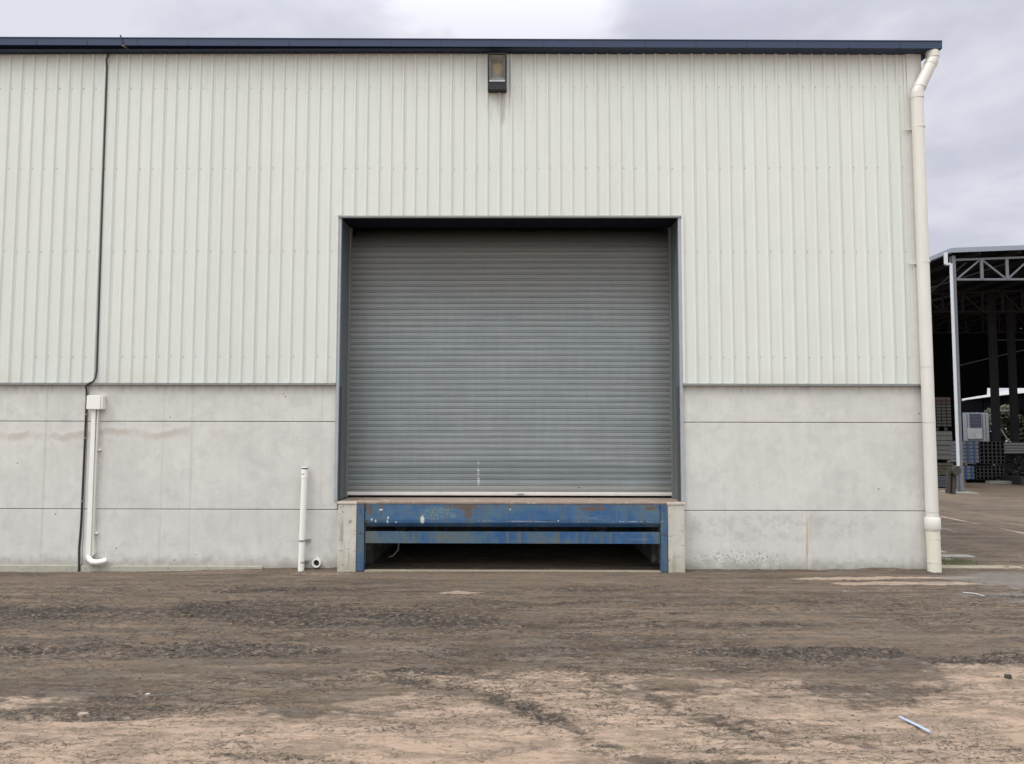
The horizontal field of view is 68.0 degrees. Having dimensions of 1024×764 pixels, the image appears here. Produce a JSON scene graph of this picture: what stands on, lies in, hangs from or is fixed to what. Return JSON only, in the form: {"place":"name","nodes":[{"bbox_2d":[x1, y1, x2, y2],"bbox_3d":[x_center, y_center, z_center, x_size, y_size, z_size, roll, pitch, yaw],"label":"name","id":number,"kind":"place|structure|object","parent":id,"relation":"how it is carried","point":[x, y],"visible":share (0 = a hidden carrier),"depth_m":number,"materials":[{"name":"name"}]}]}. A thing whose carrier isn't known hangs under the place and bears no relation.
{"place":"outdoors","nodes":[
{"label":"outdoors","id":0,"kind":"place"},
{"bbox_2d":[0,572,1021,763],"bbox_3d":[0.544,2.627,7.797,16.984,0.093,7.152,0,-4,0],"label":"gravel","id":1,"kind":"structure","parent":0,"point":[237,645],"depth_m":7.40,"materials":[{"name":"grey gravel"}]},
{"bbox_2d":[0,440,1023,763],"bbox_3d":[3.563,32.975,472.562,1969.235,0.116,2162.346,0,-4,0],"label":"ground","id":2,"kind":"structure","parent":0,"point":[964,702],"depth_m":6.99,"materials":[{"name":"brown soil"}]},
{"bbox_2d":[77,712,88,715],"bbox_3d":[-3.195,2.479,5.666,0.099,0.020,0.057,0,-4,0],"label":"flat stone","id":3,"kind":"object","parent":2,"relation":"on","point":[81,713],"visible":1,"depth_m":5.65,"materials":[{"name":"beige stone"}]},
{"bbox_2d":[0,35,941,572],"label":"warehouse building","id":4,"kind":"structure","parent":2,"relation":"on","point":[678,277],"depth_m":11.98,"materials":[{"name":"metal"}]},
{"bbox_2d":[78,54,108,571],"bbox_3d":[-6.558,-1.151,11.881,0.215,8.213,0.088,0,-4,0],"label":"black cable","id":5,"kind":"object","parent":4,"relation":"attached to","point":[83,470],"visible":0.98,"depth_m":11.86,"materials":[{"name":"plastic"}]},
{"bbox_2d":[85,395,106,564],"bbox_3d":[-6.376,1.504,11.685,0.390,2.592,0.127,0,-4,0],"label":"conduit riser","id":6,"kind":"object","parent":4,"relation":"attached to","point":[96,404],"visible":1,"depth_m":11.69,"materials":[{"name":"white plastic"}]},
{"bbox_2d":[298,467,310,570],"bbox_3d":[-3.171,2.121,11.611,0.165,1.641,0.147,0,-4,0],"label":"vent standpipe","id":7,"kind":"object","parent":4,"relation":"attached to","point":[302,526],"visible":0.91,"depth_m":11.56,"materials":[{"name":"white plastic"}]},
{"bbox_2d":[312,558,321,567],"bbox_3d":[-2.990,2.767,11.615,0.136,0.136,0.060,0,-4,0],"label":"drain stub","id":8,"kind":"object","parent":4,"relation":"attached to","point":[316,562],"visible":1,"depth_m":11.60,"materials":[{"name":"white plastic"}]},
{"bbox_2d":[487,53,506,92],"bbox_3d":[-0.233,-4.926,11.978,0.298,0.630,0.300,0,-4,0],"label":"wall floodlight","id":9,"kind":"object","parent":4,"relation":"attached to","point":[497,72],"depth_m":11.95,"materials":[{"name":"metal"}]},
{"bbox_2d":[346,228,673,497],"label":"roller door","id":10,"kind":"structure","parent":4,"relation":"in","point":[482,361],"depth_m":12.43,"materials":[{"name":"metal"}]},
{"bbox_2d":[356,504,667,571],"bbox_3d":[0.001,2.378,11.899,4.686,0.998,0.944,0,-4,0],"label":"dock leveller","id":11,"kind":"object","parent":4,"relation":"on","point":[537,515],"visible":0.99,"depth_m":11.47,"materials":[{"name":"blue paint"}]},
{"bbox_2d":[904,49,941,572],"bbox_3d":[6.452,-1.148,11.707,0.542,8.151,0.226,0,-4,0],"label":"corner downpipe","id":12,"kind":"object","parent":4,"relation":"attached to","point":[932,523],"visible":0.99,"depth_m":11.64,"materials":[{"name":"beige plastic"}]},
{"bbox_2d":[898,716,931,732],"bbox_3d":[2.883,2.447,5.429,0.024,0.006,0.303,1,-4,-14],"label":"plastic strip","id":13,"kind":"object","parent":2,"relation":"on","point":[913,723],"visible":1,"depth_m":5.43,"materials":[{"name":"white plastic"}]},
{"bbox_2d":[938,475,945,486],"bbox_3d":[16.132,3.808,29.738,0.930,0.418,2.500,0,-4,0],"label":"steel pack","id":14,"kind":"object","parent":2,"relation":"on","point":[941,480],"visible":0.07,"depth_m":28.51,"materials":[{"name":"metal"}]},
{"bbox_2d":[937,462,952,474],"bbox_3d":[16.133,3.349,29.768,0.930,0.458,2.500,0,-4,0],"label":"timber pack","id":15,"kind":"object","parent":14,"relation":"on","point":[942,468],"visible":0.13,"depth_m":28.53,"materials":[{"name":"wood"}]},
{"bbox_2d":[937,460,949,462],"bbox_3d":[16.448,3.058,29.745,0.100,0.116,2.380,0,-4,0],"label":"bearer","id":16,"kind":"object","parent":15,"relation":"on","point":[946,461],"visible":0.36,"depth_m":28.76,"materials":[{"name":"brown wood"}]},
{"bbox_2d":[936,431,952,459],"bbox_3d":[16.135,2.466,29.825,0.930,1.068,2.500,0,-4,0],"label":"panel pack","id":17,"kind":"object","parent":16,"relation":"on","point":[944,442],"visible":0.21,"depth_m":28.59,"materials":[{"name":"grey metal"}]},
{"bbox_2d":[936,427,947,430],"bbox_3d":[16.149,1.839,29.666,0.920,0.140,1.904,0,-4,0],"label":"bearer","id":18,"kind":"object","parent":17,"relation":"on","point":[941,428],"visible":0.23,"depth_m":28.84,"materials":[{"name":"brown wood"}]},
{"bbox_2d":[935,397,950,426],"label":"pallets","id":19,"kind":"object","parent":18,"relation":"on","point":[942,411],"visible":0.3,"depth_m":28.68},
{"bbox_2d":[945,466,960,492],"bbox_3d":[14.948,3.316,25.734,0.465,0.906,0.230,0,-4,0],"label":"weathered post","id":20,"kind":"object","parent":2,"relation":"on","point":[950,482],"visible":1,"depth_m":25.71,"materials":[{"name":"brown wood"}]},
{"bbox_2d":[941,554,975,557],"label":"broken slab","id":21,"kind":"structure","parent":2,"relation":"on","point":[953,555],"depth_m":12.85,"materials":[{"name":"grey concrete"}]},
{"bbox_2d":[941,555,1009,566],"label":"weeds","id":22,"kind":"object","parent":2,"relation":"on","point":[961,561],"visible":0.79,"depth_m":12.17,"materials":[{"name":"plant"}]},
{"bbox_2d":[929,245,1023,493],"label":"open shed","id":23,"kind":"structure","parent":2,"relation":"on","point":[977,302],"depth_m":36.72,"materials":[{"name":"metal"}]},
{"bbox_2d":[942,565,1023,568],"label":"kerb","id":24,"kind":"structure","parent":2,"relation":"on","point":[977,566],"depth_m":11.84,"materials":[{"name":"concrete"}]},
{"bbox_2d":[984,479,998,481],"bbox_3d":[20.162,4.148,31.893,0.100,0.153,0.900,0,-4,0],"label":"bearer","id":25,"kind":"object","parent":2,"relation":"on","point":[991,480],"visible":0.43,"depth_m":31.83,"materials":[{"name":"brown wood"}]},
{"bbox_2d":[963,463,1003,478],"bbox_3d":[19.829,3.855,32.967,1.132,0.552,3.000,0,-4,0],"label":"tube bundle","id":26,"kind":"object","parent":25,"relation":"on","point":[987,472],"visible":0.41,"depth_m":31.53,"materials":[{"name":"black metal"}]},
{"bbox_3d":[20.013,3.467,31.939,0.100,0.068,0.900,0,-4,0],"label":"bearer","id":27,"kind":"object","parent":26,"relation":"on","visible":0},
{"bbox_2d":[972,441,1004,463],"bbox_3d":[19.956,3.032,33.020,1.022,0.922,3.000,0,-4,0],"label":"tube bundle","id":28,"kind":"object","parent":27,"relation":"on","point":[991,452],"visible":0.45,"depth_m":31.56,"materials":[{"name":"grey metal"}]},
{"bbox_2d":[985,481,1011,483],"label":"floor beam","id":29,"kind":"structure","parent":2,"relation":"on","point":[998,482],"depth_m":30.65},
{"bbox_2d":[984,404,1023,441],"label":"tree","id":30,"kind":"object","parent":2,"relation":"on","point":[1005,416],"visible":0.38,"depth_m":58.10,"materials":[{"name":"green plant"}]},
{"bbox_2d":[1004,674,1011,678],"bbox_3d":[4.257,2.527,6.508,0.065,0.041,0.055,0,-4,0],"label":"mud clod","id":31,"kind":"object","parent":2,"relation":"on","point":[1007,676],"visible":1,"depth_m":6.50,"materials":[{"name":"brown soil"}]},
{"bbox_2d":[999,476,1023,484],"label":"pile","id":32,"kind":"object","parent":2,"relation":"on","point":[1017,480],"visible":0.8,"depth_m":30.54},
{"bbox_2d":[1004,471,1023,475],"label":"scrap pile","id":33,"kind":"object","parent":2,"relation":"on","point":[1013,473],"visible":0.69,"depth_m":32.35,"materials":[{"name":"black metal"}]},
{"bbox_2d":[995,454,1023,470],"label":"scrap pile","id":34,"kind":"object","parent":33,"relation":"on","point":[1014,462],"visible":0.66,"depth_m":32.38,"materials":[{"name":"black metal"}]},
{"bbox_2d":[1004,442,1023,453],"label":"sheet pack","id":35,"kind":"object","parent":34,"relation":"on","point":[1013,447],"visible":0.5,"depth_m":31.74,"materials":[{"name":"grey metal"}]},
{"bbox_2d":[1019,411,1023,435],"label":"tree","id":36,"kind":"object","parent":2,"relation":"on","point":[1021,415],"visible":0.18,"depth_m":58.07,"materials":[{"name":"green plant"}]},
{"bbox_3d":[18.762,4.146,31.903,0.100,0.153,0.900,0,-4,0],"label":"bearer","id":37,"kind":"object","parent":2,"relation":"on","visible":0},
{"bbox_2d":[953,465,973,478],"bbox_3d":[18.959,3.854,32.973,0.464,0.560,3.000,0,-4,0],"label":"boxed bundle","id":38,"kind":"object","parent":37,"relation":"on","point":[968,471],"visible":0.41,"depth_m":31.49,"materials":[{"name":"metal"}]},
{"bbox_3d":[18.863,3.465,31.947,0.100,0.068,0.900,0,-4,0],"label":"bearer","id":39,"kind":"object","parent":38,"relation":"on","visible":0},
{"bbox_2d":[950,441,978,462],"bbox_3d":[19.056,3.011,33.027,0.714,0.890,3.000,0,-4,0],"label":"boxed bundle","id":40,"kind":"object","parent":39,"relation":"on","point":[970,449],"visible":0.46,"depth_m":31.56,"materials":[{"name":"grey metal"}]},
{"bbox_2d":[0,0,1023,428],"label":"sky","id":41,"kind":"structure","parent":0,"point":[974,93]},
{"bbox_2d":[962,413,988,440],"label":"portable building","id":42,"kind":"structure","parent":0,"point":[975,426],"depth_m":57.43,"materials":[{"name":"grey metal"}]},
{"bbox_2d":[969,414,981,427],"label":"window","id":43,"kind":"structure","parent":42,"relation":"in","point":[975,419],"depth_m":57.44,"materials":[{"name":"grey glass"}]},
{"bbox_2d":[962,388,1023,412],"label":"shed","id":44,"kind":"structure","parent":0,"point":[980,404],"depth_m":65.11,"materials":[{"name":"metal"}]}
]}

